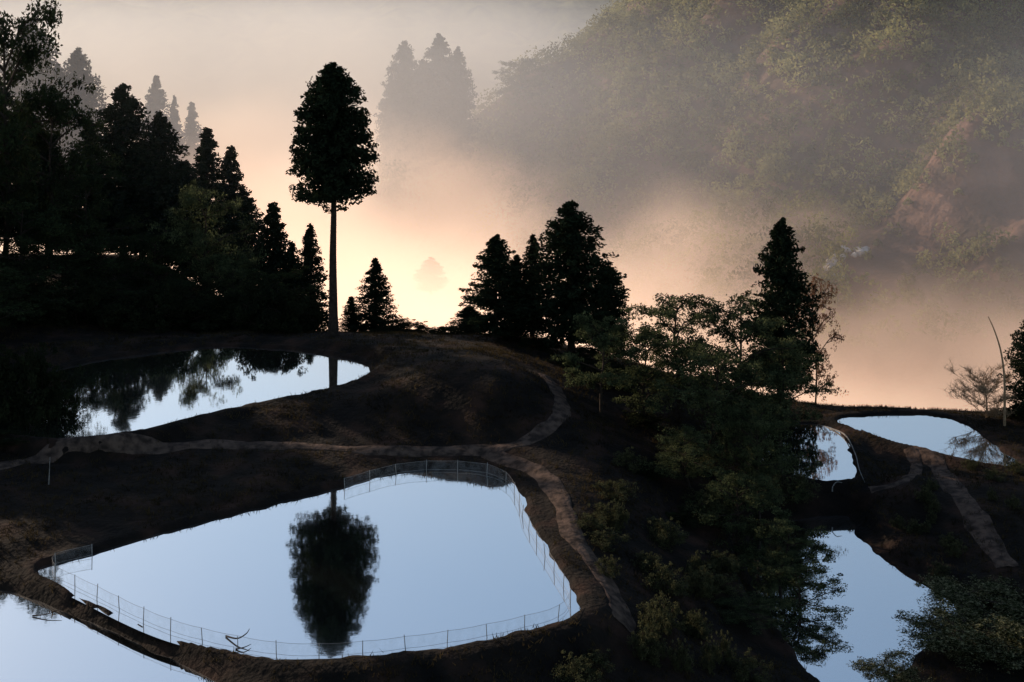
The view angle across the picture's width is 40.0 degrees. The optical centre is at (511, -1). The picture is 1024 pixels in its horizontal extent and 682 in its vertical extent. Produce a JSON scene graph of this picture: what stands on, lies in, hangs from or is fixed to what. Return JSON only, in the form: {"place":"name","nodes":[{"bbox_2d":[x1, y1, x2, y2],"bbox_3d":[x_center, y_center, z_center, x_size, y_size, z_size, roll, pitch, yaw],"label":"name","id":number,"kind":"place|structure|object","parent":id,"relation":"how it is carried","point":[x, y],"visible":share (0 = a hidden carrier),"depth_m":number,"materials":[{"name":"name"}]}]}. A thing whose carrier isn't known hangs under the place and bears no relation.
{"place":"outdoors","nodes":[
{"label":"outdoors","id":0,"kind":"place"},
{"bbox_2d":[0,590,215,681],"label":"pond water","id":1,"kind":"structure","parent":0,"point":[59,646],"depth_m":87.57,"materials":[{"name":"liquid"}]},
{"bbox_2d":[105,154,176,258],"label":"cedar tree","id":2,"kind":"object","parent":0,"point":[131,194],"visible":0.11,"depth_m":204.21,"materials":[{"name":"green plant"}]},
{"bbox_2d":[0,347,369,437],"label":"pond water","id":3,"kind":"structure","parent":0,"point":[128,393],"depth_m":138.17,"materials":[{"name":"liquid"}]},
{"bbox_2d":[0,373,570,469],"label":"path","id":4,"kind":"structure","parent":0,"point":[130,443],"depth_m":121.99,"materials":[{"name":"soil"}]},
{"bbox_2d":[38,469,579,659],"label":"pond water","id":5,"kind":"structure","parent":0,"point":[408,554],"depth_m":98.06,"materials":[{"name":"liquid"}]},
{"bbox_2d":[0,0,625,211],"bbox_3d":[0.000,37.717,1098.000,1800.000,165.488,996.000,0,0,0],"label":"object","id":6,"kind":"structure","parent":0,"point":[239,73],"depth_m":946.28,"materials":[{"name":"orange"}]},
{"bbox_2d":[445,306,484,333],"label":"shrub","id":7,"kind":"object","parent":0,"point":[464,312],"visible":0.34,"depth_m":165.62,"materials":[{"name":"green plant"}]},
{"bbox_2d":[0,179,1023,681],"bbox_3d":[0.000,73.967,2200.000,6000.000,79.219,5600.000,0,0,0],"label":"ground","id":8,"kind":"structure","parent":0,"point":[352,419],"depth_m":118.25,"materials":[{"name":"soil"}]},
{"bbox_2d":[0,80,28,237],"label":"cedar tree","id":9,"kind":"object","parent":8,"relation":"on","point":[9,95],"visible":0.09,"depth_m":203.66,"materials":[{"name":"green plant"}]},
{"bbox_2d":[0,18,80,154],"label":"cedar tree","id":10,"kind":"object","parent":8,"relation":"on","point":[41,77],"visible":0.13,"depth_m":308.90,"materials":[{"name":"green plant"}]},
{"bbox_2d":[0,345,84,429],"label":"shrub","id":11,"kind":"object","parent":8,"relation":"on","point":[42,408],"visible":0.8,"depth_m":125.45,"materials":[{"name":"green plant"}]},
{"bbox_2d":[3,138,81,254],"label":"cedar tree","id":12,"kind":"object","parent":8,"relation":"on","point":[45,155],"visible":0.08,"depth_m":202.03,"materials":[{"name":"green plant"}]},
{"bbox_2d":[0,196,88,293],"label":"broadleaf tree","id":13,"kind":"object","parent":8,"relation":"on","point":[41,221],"visible":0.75,"depth_m":167.48,"materials":[{"name":"green plant"}]},
{"bbox_2d":[0,0,95,260],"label":"broadleaf tree","id":14,"kind":"object","parent":8,"relation":"on","point":[27,57],"visible":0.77,"depth_m":184.60,"materials":[{"name":"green plant"}]},
{"bbox_2d":[0,78,122,267],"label":"broadleaf tree","id":15,"kind":"object","parent":8,"relation":"on","point":[52,140],"visible":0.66,"depth_m":186.10,"materials":[{"name":"green plant"}]},
{"bbox_2d":[0,221,126,295],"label":"broadleaf tree","id":16,"kind":"object","parent":8,"relation":"on","point":[74,258],"visible":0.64,"depth_m":170.62,"materials":[{"name":"green plant"}]},
{"bbox_2d":[43,381,86,419],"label":"shrub","id":17,"kind":"object","parent":8,"relation":"on","point":[69,402],"visible":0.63,"depth_m":126.39,"materials":[{"name":"green plant"}]},
{"bbox_2d":[49,47,109,159],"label":"cedar tree","id":18,"kind":"object","parent":8,"relation":"on","point":[78,61],"visible":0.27,"depth_m":319.13,"materials":[{"name":"grey plant"}]},
{"bbox_2d":[46,236,166,289],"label":"broadleaf tree","id":19,"kind":"object","parent":8,"relation":"on","point":[122,269],"visible":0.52,"depth_m":174.85,"materials":[{"name":"green plant"}]},
{"bbox_2d":[77,83,174,258],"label":"cedar tree","id":20,"kind":"object","parent":8,"relation":"on","point":[124,132],"visible":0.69,"depth_m":203.34,"materials":[{"name":"green plant"}]},
{"bbox_2d":[140,75,179,163],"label":"cedar tree","id":21,"kind":"object","parent":8,"relation":"on","point":[154,103],"visible":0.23,"depth_m":379.03,"materials":[{"name":"grey plant"}]},
{"bbox_2d":[118,110,202,262],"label":"cedar tree","id":22,"kind":"object","parent":8,"relation":"on","point":[158,127],"visible":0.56,"depth_m":204.82,"materials":[{"name":"green plant"}]},
{"bbox_2d":[169,95,189,160],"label":"cedar tree","id":23,"kind":"object","parent":8,"relation":"on","point":[176,126],"visible":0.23,"depth_m":384.40,"materials":[{"name":"grey plant"}]},
{"bbox_2d":[150,160,222,279],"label":"cedar tree","id":24,"kind":"object","parent":8,"relation":"on","point":[189,175],"visible":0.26,"depth_m":205.39,"materials":[{"name":"green plant"}]},
{"bbox_2d":[144,271,236,321],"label":"broadleaf tree","id":25,"kind":"object","parent":8,"relation":"on","point":[197,280],"visible":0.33,"depth_m":169.98,"materials":[{"name":"green plant"}]},
{"bbox_2d":[183,102,202,177],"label":"cedar tree","id":26,"kind":"object","parent":8,"relation":"on","point":[191,134],"visible":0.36,"depth_m":389.12,"materials":[{"name":"grey plant"}]},
{"bbox_2d":[174,127,226,281],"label":"cedar tree","id":27,"kind":"object","parent":8,"relation":"on","point":[207,164],"visible":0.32,"depth_m":211.25,"materials":[{"name":"green plant"}]},
{"bbox_2d":[140,179,268,321],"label":"broadleaf tree","id":28,"kind":"object","parent":8,"relation":"on","point":[191,198],"visible":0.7,"depth_m":178.95,"materials":[{"name":"green plant"}]},
{"bbox_2d":[199,145,258,285],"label":"cedar tree","id":29,"kind":"object","parent":8,"relation":"on","point":[229,185],"visible":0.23,"depth_m":209.54,"materials":[{"name":"green plant"}]},
{"bbox_2d":[211,188,271,301],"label":"cedar tree","id":30,"kind":"object","parent":8,"relation":"on","point":[248,206],"visible":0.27,"depth_m":205.09,"materials":[{"name":"green plant"}]},
{"bbox_2d":[243,201,296,322],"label":"cedar tree","id":31,"kind":"object","parent":8,"relation":"on","point":[275,241],"visible":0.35,"depth_m":183.28,"materials":[{"name":"green plant"}]},
{"bbox_2d":[275,241,307,330],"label":"cedar tree","id":32,"kind":"object","parent":8,"relation":"on","point":[291,260],"visible":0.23,"depth_m":181.54,"materials":[{"name":"green plant"}]},
{"bbox_2d":[286,295,327,332],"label":"shrub","id":33,"kind":"object","parent":8,"relation":"on","point":[318,317],"visible":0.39,"depth_m":164.98,"materials":[{"name":"green plant"}]},
{"bbox_2d":[291,223,328,331],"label":"cedar tree","id":34,"kind":"object","parent":8,"relation":"on","point":[310,258],"visible":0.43,"depth_m":179.67,"materials":[{"name":"green plant"}]},
{"bbox_2d":[52,460,570,656],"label":"fence","id":35,"kind":"object","parent":8,"relation":"on","point":[426,469],"visible":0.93,"depth_m":90.86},
{"bbox_2d":[286,62,379,335],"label":"cedar tree","id":36,"kind":"object","parent":8,"relation":"on","point":[334,161],"visible":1,"depth_m":154.75,"materials":[{"name":"green plant"}]},
{"bbox_2d":[338,296,363,331],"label":"cedar tree","id":37,"kind":"object","parent":8,"relation":"on","point":[347,320],"visible":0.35,"depth_m":173.70,"materials":[{"name":"green plant"}]},
{"bbox_2d":[346,257,402,332],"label":"cedar tree","id":38,"kind":"object","parent":8,"relation":"on","point":[374,312],"visible":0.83,"depth_m":171.38,"materials":[{"name":"green plant"}]},
{"bbox_2d":[374,315,427,332],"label":"shrub","id":39,"kind":"object","parent":8,"relation":"on","point":[403,322],"visible":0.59,"depth_m":168.14,"materials":[{"name":"green plant"}]},
{"bbox_2d":[412,257,449,294],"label":"cedar tree","id":40,"kind":"object","parent":8,"relation":"on","point":[430,278],"visible":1,"depth_m":343.95,"materials":[{"name":"beige plant"}]},
{"bbox_2d":[458,234,531,340],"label":"cedar tree","id":41,"kind":"object","parent":8,"relation":"on","point":[497,267],"visible":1,"depth_m":156.11,"materials":[{"name":"green plant"}]},
{"bbox_2d":[498,254,545,340],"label":"cedar tree","id":42,"kind":"object","parent":8,"relation":"on","point":[523,331],"visible":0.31,"depth_m":158.09,"materials":[{"name":"green plant"}]},
{"bbox_2d":[512,234,549,336],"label":"cedar tree","id":43,"kind":"object","parent":8,"relation":"on","point":[529,249],"visible":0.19,"depth_m":162.60,"materials":[{"name":"green plant"}]},
{"bbox_2d":[508,200,630,354],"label":"cedar tree","id":44,"kind":"object","parent":8,"relation":"on","point":[578,290],"visible":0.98,"depth_m":153.57,"materials":[{"name":"green plant"}]},
{"bbox_2d":[550,650,603,681],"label":"scrub bush","id":45,"kind":"object","parent":8,"relation":"on","point":[574,667],"visible":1,"depth_m":84.82,"materials":[{"name":"green plant"}]},
{"bbox_2d":[552,345,620,364],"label":"shrub","id":46,"kind":"object","parent":8,"relation":"on","point":[591,351],"visible":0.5,"depth_m":151.51,"materials":[{"name":"green plant"}]},
{"bbox_2d":[573,512,606,529],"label":"scrub bush","id":47,"kind":"object","parent":8,"relation":"on","point":[595,523],"visible":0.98,"depth_m":105.71,"materials":[{"name":"green plant"}]},
{"bbox_2d":[569,649,615,678],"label":"scrub bush","id":48,"kind":"object","parent":8,"relation":"on","point":[599,659],"visible":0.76,"depth_m":86.84,"materials":[{"name":"green plant"}]},
{"bbox_2d":[550,311,659,415],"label":"broadleaf tree","id":49,"kind":"object","parent":8,"relation":"on","point":[619,331],"visible":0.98,"depth_m":133.71,"materials":[{"name":"green plant"}]},
{"bbox_2d":[584,527,630,552],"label":"scrub bush","id":50,"kind":"object","parent":8,"relation":"on","point":[610,536],"visible":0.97,"depth_m":103.90,"materials":[{"name":"green plant"}]},
{"bbox_2d":[593,554,621,577],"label":"scrub bush","id":51,"kind":"object","parent":8,"relation":"on","point":[611,563],"visible":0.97,"depth_m":98.79,"materials":[{"name":"green plant"}]},
{"bbox_2d":[587,270,635,357],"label":"cedar tree","id":52,"kind":"object","parent":8,"relation":"on","point":[621,303],"visible":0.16,"depth_m":158.99,"materials":[{"name":"green plant"}]},
{"bbox_2d":[591,479,637,502],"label":"scrub bush","id":53,"kind":"object","parent":8,"relation":"on","point":[621,489],"visible":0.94,"depth_m":113.59,"materials":[{"name":"green plant"}]},
{"bbox_2d":[607,497,629,532],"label":"scrub bush","id":54,"kind":"object","parent":8,"relation":"on","point":[616,524],"visible":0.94,"depth_m":107.75,"materials":[{"name":"green plant"}]},
{"bbox_2d":[611,446,646,474],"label":"scrub bush","id":55,"kind":"object","parent":8,"relation":"on","point":[627,456],"visible":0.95,"depth_m":121.73,"materials":[{"name":"green plant"}]},
{"bbox_2d":[598,326,690,423],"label":"broadleaf tree","id":56,"kind":"object","parent":8,"relation":"on","point":[658,375],"visible":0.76,"depth_m":135.09,"materials":[{"name":"green plant"}]},
{"bbox_2d":[626,620,663,667],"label":"scrub bush","id":57,"kind":"object","parent":8,"relation":"on","point":[643,636],"visible":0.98,"depth_m":89.61,"materials":[{"name":"green plant"}]},
{"bbox_2d":[630,550,663,572],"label":"scrub bush","id":58,"kind":"object","parent":8,"relation":"on","point":[643,565],"visible":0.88,"depth_m":103.02,"materials":[{"name":"green plant"}]},
{"bbox_2d":[637,604,671,644],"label":"scrub bush","id":59,"kind":"object","parent":8,"relation":"on","point":[654,627],"visible":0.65,"depth_m":91.76,"materials":[{"name":"green plant"}]},
{"bbox_2d":[635,590,681,635],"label":"scrub bush","id":60,"kind":"object","parent":8,"relation":"on","point":[666,605],"visible":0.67,"depth_m":94.18,"materials":[{"name":"green plant"}]},
{"bbox_2d":[640,559,689,597],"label":"scrub bush","id":61,"kind":"object","parent":8,"relation":"on","point":[675,587],"visible":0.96,"depth_m":100.21,"materials":[{"name":"green plant"}]},
{"bbox_2d":[646,517,689,551],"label":"scrub bush","id":62,"kind":"object","parent":8,"relation":"on","point":[663,528],"visible":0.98,"depth_m":109.20,"materials":[{"name":"green plant"}]},
{"bbox_2d":[597,293,748,419],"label":"broadleaf tree","id":63,"kind":"object","parent":8,"relation":"on","point":[669,312],"visible":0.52,"depth_m":139.21,"materials":[{"name":"green plant"}]},
{"bbox_2d":[639,423,723,489],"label":"broadleaf tree","id":64,"kind":"object","parent":8,"relation":"on","point":[672,457],"visible":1,"depth_m":121.32,"materials":[{"name":"green plant"}]},
{"bbox_2d":[676,611,713,639],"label":"scrub bush","id":65,"kind":"object","parent":8,"relation":"on","point":[701,633],"visible":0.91,"depth_m":95.81,"materials":[{"name":"green plant"}]},
{"bbox_2d":[677,566,714,598],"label":"scrub bush","id":66,"kind":"object","parent":8,"relation":"on","point":[696,578],"visible":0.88,"depth_m":102.63,"materials":[{"name":"green plant"}]},
{"bbox_2d":[665,498,738,527],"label":"shrub","id":67,"kind":"object","parent":8,"relation":"on","point":[686,518],"visible":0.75,"depth_m":115.32,"materials":[{"name":"green plant"}]},
{"bbox_2d":[684,489,726,526],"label":"scrub bush","id":68,"kind":"object","parent":8,"relation":"on","point":[702,504],"visible":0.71,"depth_m":116.09,"materials":[{"name":"green plant"}]},
{"bbox_2d":[698,635,721,675],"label":"scrub bush","id":69,"kind":"object","parent":8,"relation":"on","point":[709,662],"visible":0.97,"depth_m":90.98,"materials":[{"name":"green plant"}]},
{"bbox_2d":[644,336,791,455],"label":"broadleaf tree","id":70,"kind":"object","parent":8,"relation":"on","point":[710,397],"visible":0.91,"depth_m":128.75,"materials":[{"name":"green plant"}]},
{"bbox_2d":[705,550,740,573],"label":"scrub bush","id":71,"kind":"object","parent":8,"relation":"on","point":[726,561],"visible":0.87,"depth_m":108.13,"materials":[{"name":"green plant"}]},
{"bbox_2d":[713,629,736,666],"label":"scrub bush","id":72,"kind":"object","parent":8,"relation":"on","point":[725,645],"visible":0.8,"depth_m":93.11,"materials":[{"name":"green plant"}]},
{"bbox_2d":[685,465,785,559],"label":"broadleaf tree","id":73,"kind":"object","parent":8,"relation":"on","point":[733,478],"visible":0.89,"depth_m":115.53,"materials":[{"name":"green plant"}]},
{"bbox_2d":[657,290,813,406],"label":"broadleaf tree","id":74,"kind":"object","parent":8,"relation":"on","point":[758,327],"visible":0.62,"depth_m":139.63,"materials":[{"name":"green plant"}]},
{"bbox_2d":[727,648,773,681],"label":"scrub bush","id":75,"kind":"object","parent":8,"relation":"on","point":[744,666],"visible":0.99,"depth_m":92.21,"materials":[{"name":"green plant"}]},
{"bbox_2d":[702,371,801,458],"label":"broadleaf tree","id":76,"kind":"object","parent":8,"relation":"on","point":[737,381],"visible":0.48,"depth_m":133.75,"materials":[{"name":"green plant"}]},
{"bbox_2d":[712,590,792,634],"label":"broadleaf tree","id":77,"kind":"object","parent":8,"relation":"on","point":[742,610],"visible":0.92,"depth_m":102.22,"materials":[{"name":"green plant"}]},
{"bbox_2d":[698,402,808,526],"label":"broadleaf tree","id":78,"kind":"object","parent":8,"relation":"on","point":[756,425],"visible":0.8,"depth_m":123.85,"materials":[{"name":"green plant"}]},
{"bbox_2d":[736,217,824,391],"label":"cedar tree","id":79,"kind":"object","parent":8,"relation":"on","point":[786,290],"visible":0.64,"depth_m":160.89,"materials":[{"name":"green plant"}]},
{"bbox_2d":[734,505,835,587],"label":"broadleaf tree","id":80,"kind":"object","parent":8,"relation":"on","point":[778,532],"visible":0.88,"depth_m":111.71,"materials":[{"name":"green plant"}]},
{"bbox_2d":[729,336,847,441],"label":"broadleaf tree","id":81,"kind":"object","parent":8,"relation":"on","point":[789,357],"visible":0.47,"depth_m":140.78,"materials":[{"name":"green plant"}]},
{"bbox_2d":[777,470,821,503],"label":"scrub bush","id":82,"kind":"object","parent":8,"relation":"on","point":[797,476],"visible":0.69,"depth_m":127.57,"materials":[{"name":"green plant"}]},
{"bbox_2d":[748,558,853,624],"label":"broadleaf tree","id":83,"kind":"object","parent":8,"relation":"on","point":[779,572],"visible":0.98,"depth_m":107.07,"materials":[{"name":"green plant"}]},
{"bbox_2d":[790,273,845,402],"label":"broadleaf tree","id":84,"kind":"object","parent":8,"relation":"on","point":[820,326],"visible":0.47,"depth_m":166.02,"materials":[{"name":"green plant"}]},
{"bbox_2d":[848,648,931,681],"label":"broadleaf tree","id":85,"kind":"object","parent":8,"relation":"on","point":[887,674],"visible":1,"depth_m":95.37,"materials":[{"name":"green plant"}]},
{"bbox_2d":[891,598,1023,672],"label":"broadleaf tree","id":86,"kind":"object","parent":8,"relation":"on","point":[962,634],"visible":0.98,"depth_m":100.47,"materials":[{"name":"green foliage"},{"name":"bark"}]},
{"bbox_2d":[914,573,1023,639],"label":"broadleaf tree","id":87,"kind":"object","parent":8,"relation":"on","point":[1005,604],"visible":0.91,"depth_m":107.37,"materials":[{"name":"green foliage"},{"name":"bark"}]},
{"bbox_2d":[944,357,1022,417],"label":"bare tree","id":88,"kind":"object","parent":8,"relation":"on","point":[983,389],"visible":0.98,"depth_m":148.62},
{"bbox_2d":[951,612,1023,673],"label":"broadleaf tree","id":89,"kind":"object","parent":8,"relation":"on","point":[1017,629],"visible":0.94,"depth_m":98.90,"materials":[{"name":"green plant"}]},
{"bbox_2d":[996,320,1023,416],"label":"cedar tree","id":90,"kind":"object","parent":8,"relation":"on","point":[1015,363],"visible":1,"depth_m":147.73,"materials":[{"name":"green plant"}]},
{"bbox_2d":[481,449,635,633],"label":"path","id":91,"kind":"structure","parent":0,"point":[551,485],"depth_m":106.62,"materials":[{"name":"soil"}]},
{"bbox_2d":[294,0,1023,410],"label":"hill","id":92,"kind":"structure","parent":0,"point":[910,372],"depth_m":377.34,"materials":[{"name":"plant"}]},
{"bbox_2d":[373,76,405,180],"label":"cedar tree","id":93,"kind":"object","parent":92,"relation":"on","point":[388,129],"visible":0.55,"depth_m":457.69,"materials":[{"name":"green plant"}]},
{"bbox_2d":[373,40,434,153],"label":"cedar tree","id":94,"kind":"object","parent":92,"relation":"on","point":[405,76],"visible":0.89,"depth_m":456.72,"materials":[{"name":"grey plant"}]},
{"bbox_2d":[389,102,437,185],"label":"cedar tree","id":95,"kind":"object","parent":92,"relation":"on","point":[410,126],"visible":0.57,"depth_m":454.84,"materials":[{"name":"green plant"}]},
{"bbox_2d":[402,59,444,163],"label":"cedar tree","id":96,"kind":"object","parent":92,"relation":"on","point":[423,72],"visible":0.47,"depth_m":460.69,"materials":[{"name":"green plant"}]},
{"bbox_2d":[411,103,455,186],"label":"cedar tree","id":97,"kind":"object","parent":92,"relation":"on","point":[437,153],"visible":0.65,"depth_m":456.96,"materials":[{"name":"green plant"}]},
{"bbox_2d":[414,33,471,144],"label":"cedar tree","id":98,"kind":"object","parent":92,"relation":"on","point":[436,53],"visible":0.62,"depth_m":461.92,"materials":[{"name":"grey plant"}]},
{"bbox_2d":[435,46,481,165],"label":"cedar tree","id":99,"kind":"object","parent":92,"relation":"on","point":[457,75],"visible":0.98,"depth_m":460.07,"materials":[{"name":"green plant"}]},
{"bbox_2d":[491,58,547,96],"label":"broadleaf tree","id":100,"kind":"object","parent":92,"relation":"on","point":[525,62],"visible":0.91,"depth_m":477.64,"materials":[{"name":"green plant"}]},
{"bbox_2d":[297,0,1023,347],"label":"hillside woodland","id":101,"kind":"object","parent":92,"relation":"on","point":[907,178],"visible":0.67,"depth_m":398.09,"materials":[{"name":"green plant"}]},
{"bbox_2d":[823,245,869,278],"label":"rock outcrop","id":102,"kind":"object","parent":92,"relation":"on","point":[859,252],"visible":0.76,"depth_m":326.77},
{"bbox_2d":[756,424,856,480],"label":"pond water","id":103,"kind":"structure","parent":0,"point":[829,456],"depth_m":138.56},
{"bbox_2d":[746,516,955,681],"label":"pond water","id":104,"kind":"structure","parent":0,"point":[878,593],"depth_m":108.49,"materials":[{"name":"liquid"}]},
{"bbox_2d":[868,447,922,492],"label":"path","id":105,"kind":"structure","parent":0,"point":[913,456],"depth_m":134.26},
{"bbox_2d":[838,414,1015,465],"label":"pond water","id":106,"kind":"structure","parent":0,"point":[947,436],"depth_m":143.64,"materials":[{"name":"liquid"}]},
{"bbox_2d":[861,429,1018,567],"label":"path","id":107,"kind":"structure","parent":0,"point":[997,553],"depth_m":121.46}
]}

